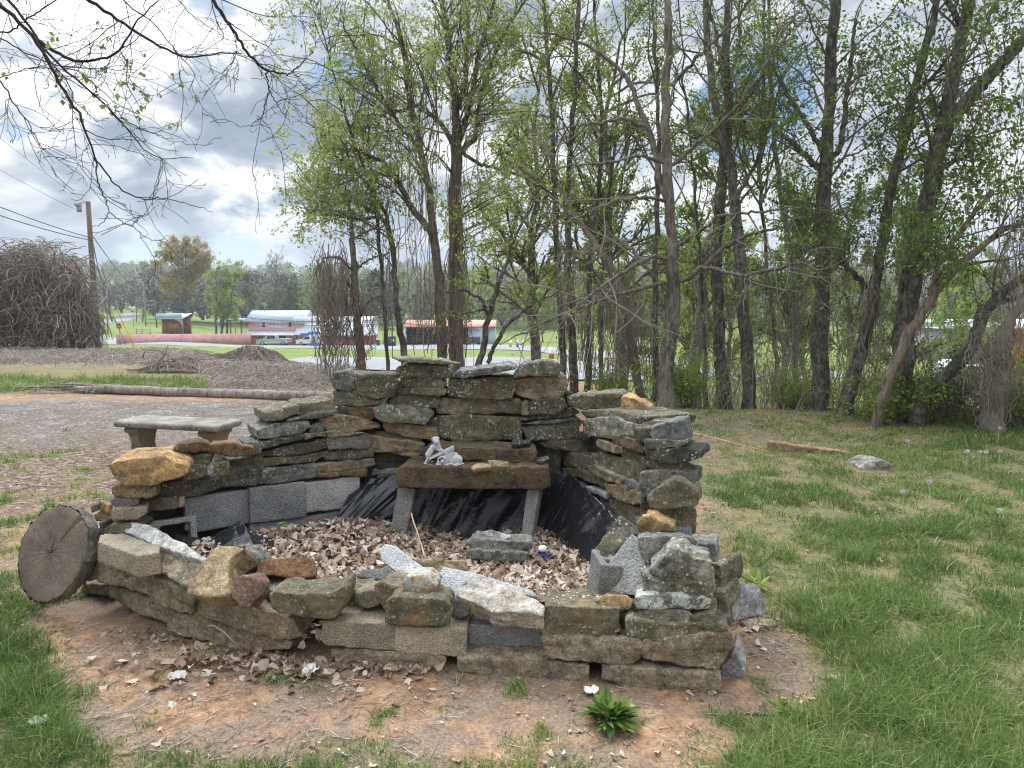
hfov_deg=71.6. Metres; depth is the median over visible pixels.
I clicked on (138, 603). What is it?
wall stone
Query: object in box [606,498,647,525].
wall stone
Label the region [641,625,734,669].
wall stone
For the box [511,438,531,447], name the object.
loose rock
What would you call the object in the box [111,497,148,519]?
paving block
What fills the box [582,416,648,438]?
wall stone
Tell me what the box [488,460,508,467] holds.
loose rock
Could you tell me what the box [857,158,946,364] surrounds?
tree
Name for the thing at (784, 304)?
tree
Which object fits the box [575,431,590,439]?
wall stone
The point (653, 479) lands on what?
wall stone
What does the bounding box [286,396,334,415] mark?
wall stone
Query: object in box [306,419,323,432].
wall stone
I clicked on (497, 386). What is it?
wall stone
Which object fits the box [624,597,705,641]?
wall stone
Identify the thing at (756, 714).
stick
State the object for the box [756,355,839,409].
shrub
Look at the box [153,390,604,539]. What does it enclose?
rubble fill
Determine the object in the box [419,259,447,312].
tree
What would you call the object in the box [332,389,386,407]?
wall stone
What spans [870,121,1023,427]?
tree
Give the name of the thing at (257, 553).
loose rock
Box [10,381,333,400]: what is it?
fallen pole
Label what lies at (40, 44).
maple tree
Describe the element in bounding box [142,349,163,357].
dead branch
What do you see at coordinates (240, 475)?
wall stone
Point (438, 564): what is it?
stone slab
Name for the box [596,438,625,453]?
wall stone
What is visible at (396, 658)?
wall stone
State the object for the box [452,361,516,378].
stone slab
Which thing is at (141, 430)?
garden bench
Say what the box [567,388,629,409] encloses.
wall stone
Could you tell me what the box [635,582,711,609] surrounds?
wall stone
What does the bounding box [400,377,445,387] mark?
wall stone
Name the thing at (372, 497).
plastic flap
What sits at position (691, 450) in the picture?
wall stone
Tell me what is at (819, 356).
tree
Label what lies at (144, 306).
utility pole
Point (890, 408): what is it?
shrub
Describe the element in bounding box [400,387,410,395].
wall stone
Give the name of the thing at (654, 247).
tree
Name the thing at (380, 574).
concrete slab
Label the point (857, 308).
tree
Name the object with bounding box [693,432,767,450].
stick
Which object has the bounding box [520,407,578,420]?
wall stone
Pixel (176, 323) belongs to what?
field shed
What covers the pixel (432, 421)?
wall stone
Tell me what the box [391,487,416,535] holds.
concrete slab
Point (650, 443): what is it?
wall stone
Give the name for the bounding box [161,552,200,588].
wall stone
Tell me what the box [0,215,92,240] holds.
power line
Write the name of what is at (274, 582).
stone slab
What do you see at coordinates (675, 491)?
boulder
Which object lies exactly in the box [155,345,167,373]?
dead branch
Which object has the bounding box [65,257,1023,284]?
hill woods
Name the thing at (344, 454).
wall stone
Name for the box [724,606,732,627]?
wall stone
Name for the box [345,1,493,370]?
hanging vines
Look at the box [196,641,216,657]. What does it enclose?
weed
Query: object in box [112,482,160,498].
stone slab
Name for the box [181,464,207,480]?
wall stone
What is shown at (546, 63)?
tree
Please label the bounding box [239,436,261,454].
wall stone
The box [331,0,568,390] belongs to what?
tree
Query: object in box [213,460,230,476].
wall stone
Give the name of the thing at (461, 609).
loose rock
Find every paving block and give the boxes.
[98,533,160,577]
[110,495,143,506]
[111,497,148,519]
[322,604,395,650]
[394,614,470,656]
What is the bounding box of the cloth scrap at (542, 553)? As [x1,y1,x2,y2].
[535,545,552,560]
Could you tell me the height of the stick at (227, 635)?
0.098 m
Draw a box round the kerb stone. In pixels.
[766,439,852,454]
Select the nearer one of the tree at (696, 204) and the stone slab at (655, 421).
the stone slab at (655, 421)
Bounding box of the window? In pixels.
[261,322,265,327]
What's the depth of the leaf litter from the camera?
3.86 m
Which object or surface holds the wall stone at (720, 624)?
on the wall stone at (707, 649)
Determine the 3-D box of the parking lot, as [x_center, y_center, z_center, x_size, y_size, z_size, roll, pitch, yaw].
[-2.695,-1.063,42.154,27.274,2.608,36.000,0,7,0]
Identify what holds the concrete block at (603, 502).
on the concrete block
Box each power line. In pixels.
[0,138,84,201]
[0,207,90,237]
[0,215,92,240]
[1,170,71,207]
[93,236,141,287]
[94,248,104,286]
[103,295,374,325]
[104,289,375,321]
[382,320,580,327]
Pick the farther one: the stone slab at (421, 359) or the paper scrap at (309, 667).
the stone slab at (421, 359)
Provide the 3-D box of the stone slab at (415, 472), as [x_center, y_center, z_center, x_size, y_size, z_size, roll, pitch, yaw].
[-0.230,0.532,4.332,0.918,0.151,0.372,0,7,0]
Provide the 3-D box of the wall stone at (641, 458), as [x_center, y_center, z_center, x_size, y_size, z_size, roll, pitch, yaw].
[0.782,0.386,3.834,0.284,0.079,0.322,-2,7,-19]
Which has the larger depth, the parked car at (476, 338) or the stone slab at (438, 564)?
the parked car at (476, 338)
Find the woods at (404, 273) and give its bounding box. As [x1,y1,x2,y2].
[297,266,971,323]
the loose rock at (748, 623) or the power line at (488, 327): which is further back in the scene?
the power line at (488, 327)
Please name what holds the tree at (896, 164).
on the ground at (90, 417)
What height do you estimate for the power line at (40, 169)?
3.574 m
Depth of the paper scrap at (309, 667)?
3.01 m
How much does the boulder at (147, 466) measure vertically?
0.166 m
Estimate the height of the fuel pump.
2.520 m
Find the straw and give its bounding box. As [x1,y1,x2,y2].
[0,407,1023,767]
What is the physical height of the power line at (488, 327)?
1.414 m
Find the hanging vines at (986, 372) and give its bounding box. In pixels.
[685,2,1023,432]
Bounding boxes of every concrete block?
[112,515,197,537]
[182,487,249,532]
[245,480,305,523]
[247,517,304,531]
[301,475,359,512]
[304,509,340,522]
[372,468,397,475]
[468,616,542,645]
[576,478,599,500]
[585,485,613,498]
[586,549,622,593]
[600,497,620,519]
[635,516,691,535]
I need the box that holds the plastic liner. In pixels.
[376,471,615,564]
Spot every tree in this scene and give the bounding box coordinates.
[0,0,381,295]
[86,262,124,321]
[121,260,163,321]
[150,234,220,312]
[202,258,245,333]
[233,0,414,370]
[236,272,263,313]
[259,244,295,310]
[263,122,425,364]
[268,0,468,391]
[287,164,418,370]
[303,263,326,314]
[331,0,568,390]
[415,148,580,365]
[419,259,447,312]
[465,0,599,359]
[467,92,646,398]
[476,0,882,408]
[487,0,608,389]
[488,271,523,333]
[491,0,641,393]
[511,0,652,391]
[523,288,557,342]
[540,0,697,388]
[555,267,605,360]
[562,0,678,389]
[569,0,750,401]
[593,217,666,370]
[607,0,855,408]
[626,0,780,406]
[628,0,824,409]
[632,231,697,349]
[650,195,734,357]
[660,0,781,404]
[677,0,838,408]
[707,211,768,394]
[708,0,987,410]
[720,0,863,408]
[734,0,1023,415]
[747,170,852,381]
[758,231,831,407]
[808,179,891,366]
[843,0,1023,418]
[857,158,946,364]
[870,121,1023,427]
[906,197,1023,426]
[930,242,997,381]
[975,232,1023,351]
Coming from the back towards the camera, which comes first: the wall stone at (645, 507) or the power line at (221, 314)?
the power line at (221, 314)
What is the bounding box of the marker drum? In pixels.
[549,347,553,358]
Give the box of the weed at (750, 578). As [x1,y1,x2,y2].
[739,563,771,590]
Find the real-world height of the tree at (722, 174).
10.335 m
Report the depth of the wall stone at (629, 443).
3.77 m
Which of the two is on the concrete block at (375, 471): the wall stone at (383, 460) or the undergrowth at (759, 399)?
the wall stone at (383, 460)
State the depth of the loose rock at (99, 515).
3.76 m
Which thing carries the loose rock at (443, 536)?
on the leaf litter
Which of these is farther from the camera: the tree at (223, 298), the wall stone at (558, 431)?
the tree at (223, 298)
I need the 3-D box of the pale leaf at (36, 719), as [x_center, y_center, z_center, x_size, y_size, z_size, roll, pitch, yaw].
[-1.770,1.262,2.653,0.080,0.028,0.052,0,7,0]
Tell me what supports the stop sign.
on the ground at (90, 417)
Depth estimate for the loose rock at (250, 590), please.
3.08 m
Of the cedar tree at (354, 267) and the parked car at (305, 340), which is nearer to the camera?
the cedar tree at (354, 267)
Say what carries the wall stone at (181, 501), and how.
on the wall stone at (158, 503)
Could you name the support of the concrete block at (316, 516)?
on the concrete block
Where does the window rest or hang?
in the shop
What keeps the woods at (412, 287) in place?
on the ground at (90, 417)
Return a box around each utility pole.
[74,201,99,347]
[98,284,104,332]
[104,284,109,332]
[143,284,146,325]
[154,298,157,327]
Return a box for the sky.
[0,0,1023,283]
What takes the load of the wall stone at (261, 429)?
on the wall stone at (268, 443)
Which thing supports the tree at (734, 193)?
on the ground at (90, 417)
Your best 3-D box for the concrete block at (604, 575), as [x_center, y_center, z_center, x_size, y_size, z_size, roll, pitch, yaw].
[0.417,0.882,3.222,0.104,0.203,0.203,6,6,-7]
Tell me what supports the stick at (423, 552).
on the leaf litter
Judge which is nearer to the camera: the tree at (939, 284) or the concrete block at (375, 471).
the concrete block at (375, 471)
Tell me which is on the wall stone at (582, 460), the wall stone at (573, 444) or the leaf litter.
the wall stone at (573, 444)
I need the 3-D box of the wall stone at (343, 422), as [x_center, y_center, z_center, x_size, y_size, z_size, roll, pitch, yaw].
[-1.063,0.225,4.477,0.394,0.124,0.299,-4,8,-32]
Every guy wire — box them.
[94,263,126,330]
[95,274,125,343]
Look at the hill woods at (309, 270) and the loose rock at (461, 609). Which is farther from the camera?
the hill woods at (309, 270)
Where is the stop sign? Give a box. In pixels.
[116,323,121,344]
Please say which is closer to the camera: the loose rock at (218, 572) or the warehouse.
the loose rock at (218, 572)
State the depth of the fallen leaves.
3.05 m
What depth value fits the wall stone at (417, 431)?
4.51 m
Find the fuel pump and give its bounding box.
[300,331,318,345]
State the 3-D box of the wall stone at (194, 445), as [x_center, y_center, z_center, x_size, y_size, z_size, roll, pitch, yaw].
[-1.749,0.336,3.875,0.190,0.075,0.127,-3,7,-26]
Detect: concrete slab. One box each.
[356,566,393,580]
[378,544,421,572]
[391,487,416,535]
[440,567,536,600]
[521,489,542,535]
[610,534,644,594]
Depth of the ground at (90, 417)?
3.23 m
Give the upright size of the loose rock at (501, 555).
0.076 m
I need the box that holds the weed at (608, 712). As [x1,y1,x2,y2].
[574,686,641,740]
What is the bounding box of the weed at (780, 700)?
[761,693,808,714]
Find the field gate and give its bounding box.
[136,328,150,333]
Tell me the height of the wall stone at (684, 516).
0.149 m
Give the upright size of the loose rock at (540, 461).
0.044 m
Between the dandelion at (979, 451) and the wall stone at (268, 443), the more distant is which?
the dandelion at (979, 451)
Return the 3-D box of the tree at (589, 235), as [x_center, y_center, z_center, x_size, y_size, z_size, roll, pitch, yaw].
[0.707,-2.282,11.919,2.260,5.400,2.715,6,9,44]
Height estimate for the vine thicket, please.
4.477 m
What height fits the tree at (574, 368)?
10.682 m
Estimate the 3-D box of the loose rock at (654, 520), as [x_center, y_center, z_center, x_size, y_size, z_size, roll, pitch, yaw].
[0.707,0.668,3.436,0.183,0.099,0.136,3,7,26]
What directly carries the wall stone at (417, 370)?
on the wall stone at (412, 382)
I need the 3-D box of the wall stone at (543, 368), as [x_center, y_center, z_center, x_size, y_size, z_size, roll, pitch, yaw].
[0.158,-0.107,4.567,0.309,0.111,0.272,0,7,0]
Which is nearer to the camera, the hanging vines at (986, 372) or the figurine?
the figurine
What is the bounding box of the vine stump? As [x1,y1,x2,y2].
[929,273,1023,432]
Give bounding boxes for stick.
[207,625,241,649]
[284,716,300,764]
[411,513,426,558]
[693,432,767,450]
[747,713,776,716]
[775,673,798,693]
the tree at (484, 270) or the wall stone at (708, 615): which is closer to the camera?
the wall stone at (708, 615)
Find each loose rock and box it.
[91,497,110,512]
[94,506,113,520]
[99,500,112,514]
[99,516,112,534]
[100,511,153,522]
[103,515,153,533]
[187,546,257,606]
[231,573,269,607]
[238,544,271,572]
[256,557,316,578]
[330,368,355,390]
[354,581,379,607]
[402,567,441,591]
[436,533,448,539]
[452,598,470,617]
[465,531,533,549]
[466,547,529,562]
[471,463,490,472]
[483,530,511,538]
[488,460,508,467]
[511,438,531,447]
[536,459,545,464]
[540,456,548,461]
[595,593,633,612]
[636,509,676,532]
[650,415,692,439]
[739,618,776,630]
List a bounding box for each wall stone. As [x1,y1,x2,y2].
[81,579,108,594]
[86,560,151,595]
[105,585,174,622]
[141,496,178,510]
[149,574,198,613]
[156,464,264,497]
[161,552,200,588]
[166,611,315,650]
[173,437,209,452]
[178,496,184,507]
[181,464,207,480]
[191,451,214,465]
[192,599,315,639]
[209,440,254,456]
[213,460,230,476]
[222,454,263,465]
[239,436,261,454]
[247,419,310,438]
[253,401,299,421]
[256,433,304,448]
[259,462,316,484]
[261,437,326,456]
[261,456,286,466]
[269,572,355,618]
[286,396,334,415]
[287,449,325,463]
[303,430,325,439]
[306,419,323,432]
[314,457,375,472]
[316,414,379,431]
[316,470,353,477]
[320,433,371,449]
[323,447,373,460]
[324,430,364,437]
[331,646,446,670]
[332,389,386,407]
[338,405,374,420]
[352,468,367,476]
[354,370,398,398]
[368,432,424,456]
[373,402,433,424]
[373,452,411,469]
[374,570,407,609]
[375,430,422,441]
[382,422,438,440]
[385,584,454,626]
[388,394,440,407]
[396,362,453,377]
[396,380,403,394]
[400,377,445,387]
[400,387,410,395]
[410,385,448,395]
[427,416,437,427]
[435,396,520,414]
[437,414,522,441]
[448,372,515,399]
[457,644,589,681]
[513,359,559,376]
[514,371,568,399]
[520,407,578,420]
[521,398,528,415]
[521,415,579,424]
[522,420,581,441]
[527,396,567,415]
[539,438,589,451]
[539,587,619,635]
[540,613,641,665]
[544,448,562,472]
[561,467,614,487]
[563,450,593,469]
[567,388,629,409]
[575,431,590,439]
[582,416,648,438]
[587,464,627,484]
[591,451,688,481]
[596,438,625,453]
[601,656,721,692]
[604,483,647,504]
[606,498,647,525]
[612,435,644,453]
[621,449,688,464]
[622,478,652,497]
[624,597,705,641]
[631,595,639,609]
[633,425,652,442]
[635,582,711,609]
[637,532,697,564]
[639,463,701,489]
[639,608,692,621]
[640,504,653,509]
[641,565,675,591]
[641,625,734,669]
[643,440,709,464]
[644,435,692,448]
[646,459,687,469]
[649,536,711,580]
[658,506,696,533]
[674,566,715,598]
[691,595,716,623]
[696,604,727,631]
[697,533,719,561]
[711,553,743,586]
[713,577,740,609]
[719,634,746,678]
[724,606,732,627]
[732,582,767,622]
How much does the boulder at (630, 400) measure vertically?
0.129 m
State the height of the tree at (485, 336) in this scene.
4.030 m
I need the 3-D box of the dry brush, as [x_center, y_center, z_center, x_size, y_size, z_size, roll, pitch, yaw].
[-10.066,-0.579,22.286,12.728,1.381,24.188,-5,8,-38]
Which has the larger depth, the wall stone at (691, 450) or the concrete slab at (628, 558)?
the wall stone at (691, 450)
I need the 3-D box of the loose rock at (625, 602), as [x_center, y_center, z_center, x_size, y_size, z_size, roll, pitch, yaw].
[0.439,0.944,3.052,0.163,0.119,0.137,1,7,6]
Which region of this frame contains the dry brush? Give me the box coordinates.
[0,344,447,394]
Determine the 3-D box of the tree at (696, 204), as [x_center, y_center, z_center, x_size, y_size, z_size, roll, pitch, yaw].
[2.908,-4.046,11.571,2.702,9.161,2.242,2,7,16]
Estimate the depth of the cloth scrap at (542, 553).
3.54 m
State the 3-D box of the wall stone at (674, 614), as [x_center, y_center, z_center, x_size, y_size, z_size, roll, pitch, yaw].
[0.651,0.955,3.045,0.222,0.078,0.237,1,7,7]
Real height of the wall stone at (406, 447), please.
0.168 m
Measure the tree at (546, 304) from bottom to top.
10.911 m
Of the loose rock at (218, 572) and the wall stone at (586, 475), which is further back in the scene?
the wall stone at (586, 475)
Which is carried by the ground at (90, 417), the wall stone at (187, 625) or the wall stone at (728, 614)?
the wall stone at (187, 625)
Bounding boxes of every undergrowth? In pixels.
[589,188,1023,424]
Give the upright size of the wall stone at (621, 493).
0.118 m
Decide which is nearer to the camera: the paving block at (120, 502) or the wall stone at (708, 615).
the wall stone at (708, 615)
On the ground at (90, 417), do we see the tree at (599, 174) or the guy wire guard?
the tree at (599, 174)
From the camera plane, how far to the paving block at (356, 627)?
3.09 m
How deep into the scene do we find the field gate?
121.74 m
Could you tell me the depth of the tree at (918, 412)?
8.96 m
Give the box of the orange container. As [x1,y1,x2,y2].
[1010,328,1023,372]
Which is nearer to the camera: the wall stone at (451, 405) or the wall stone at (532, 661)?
the wall stone at (532, 661)
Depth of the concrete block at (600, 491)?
4.17 m
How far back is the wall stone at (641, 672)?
2.93 m
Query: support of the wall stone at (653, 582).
on the wall stone at (650, 600)
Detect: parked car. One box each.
[296,336,322,345]
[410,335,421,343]
[467,335,479,344]
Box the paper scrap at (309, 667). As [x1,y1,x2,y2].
[302,662,319,679]
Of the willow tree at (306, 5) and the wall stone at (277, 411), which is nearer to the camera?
the wall stone at (277, 411)
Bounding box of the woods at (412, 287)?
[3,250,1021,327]
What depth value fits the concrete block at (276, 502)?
4.12 m
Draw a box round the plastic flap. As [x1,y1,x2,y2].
[337,474,416,526]
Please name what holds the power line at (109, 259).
attached to the utility pole at (89, 226)
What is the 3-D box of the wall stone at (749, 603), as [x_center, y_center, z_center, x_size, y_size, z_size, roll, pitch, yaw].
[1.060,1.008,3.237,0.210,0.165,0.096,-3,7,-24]
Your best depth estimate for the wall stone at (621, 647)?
2.96 m
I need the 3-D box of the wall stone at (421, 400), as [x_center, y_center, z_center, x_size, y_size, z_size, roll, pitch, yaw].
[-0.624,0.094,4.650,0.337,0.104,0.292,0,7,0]
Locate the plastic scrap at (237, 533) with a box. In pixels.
[175,520,295,550]
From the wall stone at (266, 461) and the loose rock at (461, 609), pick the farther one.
the wall stone at (266, 461)
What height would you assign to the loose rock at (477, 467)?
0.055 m
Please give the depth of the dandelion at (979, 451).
6.51 m
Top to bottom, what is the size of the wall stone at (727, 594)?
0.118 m
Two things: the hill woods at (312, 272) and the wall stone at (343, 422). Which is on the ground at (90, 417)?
the hill woods at (312, 272)
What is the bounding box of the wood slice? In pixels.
[17,504,100,604]
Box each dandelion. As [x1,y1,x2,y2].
[900,489,905,513]
[927,480,931,500]
[977,450,981,473]
[984,450,988,472]
[996,508,1002,523]
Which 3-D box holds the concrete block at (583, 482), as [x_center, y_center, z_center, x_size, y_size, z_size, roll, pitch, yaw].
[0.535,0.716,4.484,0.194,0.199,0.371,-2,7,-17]
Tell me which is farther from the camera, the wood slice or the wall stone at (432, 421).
the wall stone at (432, 421)
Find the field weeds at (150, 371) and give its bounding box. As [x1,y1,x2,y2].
[34,349,384,387]
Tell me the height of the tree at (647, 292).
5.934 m
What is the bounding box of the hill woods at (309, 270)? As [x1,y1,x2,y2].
[65,255,1022,284]
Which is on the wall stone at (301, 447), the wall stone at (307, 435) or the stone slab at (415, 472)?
the wall stone at (307, 435)
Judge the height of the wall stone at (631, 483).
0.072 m
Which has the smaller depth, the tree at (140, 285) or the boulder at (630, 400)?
the boulder at (630, 400)
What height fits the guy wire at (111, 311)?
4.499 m
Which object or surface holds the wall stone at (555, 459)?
on the concrete block
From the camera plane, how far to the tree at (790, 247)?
13.23 m
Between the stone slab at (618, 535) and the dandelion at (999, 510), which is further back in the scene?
the dandelion at (999, 510)
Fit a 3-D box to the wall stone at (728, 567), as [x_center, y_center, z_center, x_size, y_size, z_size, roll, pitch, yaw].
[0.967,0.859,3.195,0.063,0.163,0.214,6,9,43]
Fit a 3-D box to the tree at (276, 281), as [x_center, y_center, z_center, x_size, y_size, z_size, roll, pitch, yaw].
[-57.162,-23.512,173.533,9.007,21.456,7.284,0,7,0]
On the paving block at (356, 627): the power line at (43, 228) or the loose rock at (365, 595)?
the loose rock at (365, 595)
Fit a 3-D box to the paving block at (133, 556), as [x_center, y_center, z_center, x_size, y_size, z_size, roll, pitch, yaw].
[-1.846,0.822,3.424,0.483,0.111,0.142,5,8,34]
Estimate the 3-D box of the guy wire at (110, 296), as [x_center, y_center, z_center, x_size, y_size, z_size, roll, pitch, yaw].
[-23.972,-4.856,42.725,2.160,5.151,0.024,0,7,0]
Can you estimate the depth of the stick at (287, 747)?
2.54 m
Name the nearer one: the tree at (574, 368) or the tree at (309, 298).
the tree at (574, 368)
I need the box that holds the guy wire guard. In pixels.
[124,324,133,346]
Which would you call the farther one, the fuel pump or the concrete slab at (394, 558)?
the fuel pump
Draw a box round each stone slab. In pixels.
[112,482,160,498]
[124,522,205,563]
[266,577,375,605]
[284,409,337,421]
[392,355,451,364]
[395,455,550,489]
[415,558,467,572]
[423,439,536,462]
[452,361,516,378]
[457,579,544,628]
[581,407,695,423]
[595,516,638,556]
[643,417,671,424]
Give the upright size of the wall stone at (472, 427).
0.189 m
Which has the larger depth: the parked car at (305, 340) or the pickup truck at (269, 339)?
the pickup truck at (269, 339)
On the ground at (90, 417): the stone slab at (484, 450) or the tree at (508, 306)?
the tree at (508, 306)
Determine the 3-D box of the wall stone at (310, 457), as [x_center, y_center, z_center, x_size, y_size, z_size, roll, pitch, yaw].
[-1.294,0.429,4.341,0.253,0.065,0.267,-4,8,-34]
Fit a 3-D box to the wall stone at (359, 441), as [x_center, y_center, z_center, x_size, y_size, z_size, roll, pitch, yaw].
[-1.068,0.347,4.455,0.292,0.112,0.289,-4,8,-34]
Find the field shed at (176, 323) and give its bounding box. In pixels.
[156,313,191,333]
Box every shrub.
[580,359,630,392]
[630,345,729,408]
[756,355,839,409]
[813,357,951,424]
[968,338,1023,426]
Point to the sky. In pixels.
(229, 192)
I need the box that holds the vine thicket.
[0,236,115,349]
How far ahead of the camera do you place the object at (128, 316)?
226.44 m
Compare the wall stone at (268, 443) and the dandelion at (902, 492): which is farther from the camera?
the dandelion at (902, 492)
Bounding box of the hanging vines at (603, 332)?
[548,212,660,398]
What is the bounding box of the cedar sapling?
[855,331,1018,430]
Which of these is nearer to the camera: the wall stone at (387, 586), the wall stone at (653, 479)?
the wall stone at (387, 586)
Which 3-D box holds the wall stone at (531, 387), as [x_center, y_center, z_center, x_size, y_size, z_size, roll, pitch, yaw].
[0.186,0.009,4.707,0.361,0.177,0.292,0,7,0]
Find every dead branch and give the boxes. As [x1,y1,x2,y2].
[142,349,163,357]
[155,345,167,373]
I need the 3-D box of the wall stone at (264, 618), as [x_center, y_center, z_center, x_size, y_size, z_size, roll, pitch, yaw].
[-1.176,1.039,3.283,0.576,0.175,0.210,2,7,16]
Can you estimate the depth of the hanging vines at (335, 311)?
12.10 m
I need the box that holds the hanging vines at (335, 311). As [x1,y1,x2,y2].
[310,239,378,381]
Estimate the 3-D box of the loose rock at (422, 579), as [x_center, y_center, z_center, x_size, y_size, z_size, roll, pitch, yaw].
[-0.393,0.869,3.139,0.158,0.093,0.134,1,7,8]
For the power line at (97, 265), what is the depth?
54.88 m
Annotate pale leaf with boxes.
[27,715,48,724]
[167,670,187,679]
[584,684,598,693]
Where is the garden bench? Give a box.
[113,415,241,467]
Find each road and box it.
[56,337,845,379]
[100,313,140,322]
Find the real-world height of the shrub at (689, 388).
0.982 m
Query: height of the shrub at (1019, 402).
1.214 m
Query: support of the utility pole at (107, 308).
on the ground at (90, 417)
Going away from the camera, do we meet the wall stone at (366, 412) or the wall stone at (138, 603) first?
the wall stone at (138, 603)
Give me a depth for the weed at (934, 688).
2.85 m
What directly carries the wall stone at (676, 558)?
on the wall stone at (706, 588)
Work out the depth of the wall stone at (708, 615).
2.90 m
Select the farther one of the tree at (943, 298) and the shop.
the shop
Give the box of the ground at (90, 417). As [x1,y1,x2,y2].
[0,279,1023,767]
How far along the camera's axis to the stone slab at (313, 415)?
4.19 m
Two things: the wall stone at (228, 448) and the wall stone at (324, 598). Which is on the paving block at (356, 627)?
the wall stone at (324, 598)
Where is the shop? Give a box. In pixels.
[229,302,378,344]
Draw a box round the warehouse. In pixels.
[914,319,1023,362]
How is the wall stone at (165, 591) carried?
on the wall stone at (138, 603)
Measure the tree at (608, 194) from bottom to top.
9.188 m
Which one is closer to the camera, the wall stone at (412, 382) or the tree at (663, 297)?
the wall stone at (412, 382)
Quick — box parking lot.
[288,356,644,379]
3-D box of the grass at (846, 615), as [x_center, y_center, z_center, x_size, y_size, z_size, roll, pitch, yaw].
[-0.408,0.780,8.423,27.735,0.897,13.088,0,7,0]
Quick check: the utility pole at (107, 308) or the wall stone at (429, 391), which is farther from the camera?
the utility pole at (107, 308)
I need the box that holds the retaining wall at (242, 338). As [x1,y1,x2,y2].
[116,333,250,344]
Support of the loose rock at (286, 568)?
on the leaf litter
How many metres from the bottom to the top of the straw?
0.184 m
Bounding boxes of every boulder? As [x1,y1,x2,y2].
[109,445,193,485]
[621,392,653,409]
[647,474,701,510]
[848,455,893,469]
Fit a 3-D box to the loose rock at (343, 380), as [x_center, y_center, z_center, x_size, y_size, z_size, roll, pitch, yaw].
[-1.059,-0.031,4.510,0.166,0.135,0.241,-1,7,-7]
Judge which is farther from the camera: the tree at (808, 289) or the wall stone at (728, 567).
the tree at (808, 289)
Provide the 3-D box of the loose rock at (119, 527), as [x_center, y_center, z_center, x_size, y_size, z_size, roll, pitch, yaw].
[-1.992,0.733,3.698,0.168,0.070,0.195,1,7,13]
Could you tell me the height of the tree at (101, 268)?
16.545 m
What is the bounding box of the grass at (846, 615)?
[0,369,1023,767]
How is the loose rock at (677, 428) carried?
on the wall stone at (650, 443)
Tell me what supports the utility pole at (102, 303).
on the ground at (90, 417)
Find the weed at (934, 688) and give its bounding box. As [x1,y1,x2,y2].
[915,677,951,696]
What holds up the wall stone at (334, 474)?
on the concrete block at (325, 494)
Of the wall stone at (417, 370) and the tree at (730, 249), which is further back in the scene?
the tree at (730, 249)
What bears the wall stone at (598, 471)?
on the wall stone at (586, 475)
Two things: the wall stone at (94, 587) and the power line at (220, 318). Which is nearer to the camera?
the wall stone at (94, 587)
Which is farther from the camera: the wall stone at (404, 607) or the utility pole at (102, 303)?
the utility pole at (102, 303)
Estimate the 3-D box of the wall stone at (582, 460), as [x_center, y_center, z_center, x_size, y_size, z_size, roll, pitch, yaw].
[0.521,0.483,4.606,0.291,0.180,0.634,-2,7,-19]
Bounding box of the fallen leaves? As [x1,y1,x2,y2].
[1,433,1006,767]
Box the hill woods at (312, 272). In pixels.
[60,256,1022,289]
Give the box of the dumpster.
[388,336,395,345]
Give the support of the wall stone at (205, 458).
on the wall stone at (196, 471)
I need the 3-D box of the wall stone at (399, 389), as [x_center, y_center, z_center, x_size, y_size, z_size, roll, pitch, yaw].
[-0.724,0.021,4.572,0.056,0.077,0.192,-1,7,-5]
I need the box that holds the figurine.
[424,437,463,465]
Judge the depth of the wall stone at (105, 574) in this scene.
3.52 m
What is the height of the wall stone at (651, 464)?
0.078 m
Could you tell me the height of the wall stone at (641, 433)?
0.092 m
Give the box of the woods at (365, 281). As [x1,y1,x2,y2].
[66,270,393,317]
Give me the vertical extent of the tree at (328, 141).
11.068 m
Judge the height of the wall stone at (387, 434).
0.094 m
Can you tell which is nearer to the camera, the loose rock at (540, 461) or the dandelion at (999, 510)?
the loose rock at (540, 461)
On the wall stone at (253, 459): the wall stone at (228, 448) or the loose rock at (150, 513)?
the wall stone at (228, 448)
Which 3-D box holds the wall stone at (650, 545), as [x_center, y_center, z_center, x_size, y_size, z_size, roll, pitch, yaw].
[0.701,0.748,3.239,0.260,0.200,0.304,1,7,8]
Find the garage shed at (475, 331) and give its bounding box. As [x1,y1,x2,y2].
[403,320,496,344]
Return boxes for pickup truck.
[256,335,291,344]
[925,359,982,374]
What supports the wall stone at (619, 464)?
on the wall stone at (598, 471)
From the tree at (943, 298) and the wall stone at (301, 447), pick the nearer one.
the wall stone at (301, 447)
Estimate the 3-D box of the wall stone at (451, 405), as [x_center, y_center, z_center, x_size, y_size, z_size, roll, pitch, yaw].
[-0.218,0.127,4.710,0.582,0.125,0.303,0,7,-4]
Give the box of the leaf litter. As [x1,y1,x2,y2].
[118,516,630,637]
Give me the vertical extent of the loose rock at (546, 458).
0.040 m
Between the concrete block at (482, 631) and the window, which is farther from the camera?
the window
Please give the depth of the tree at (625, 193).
17.39 m

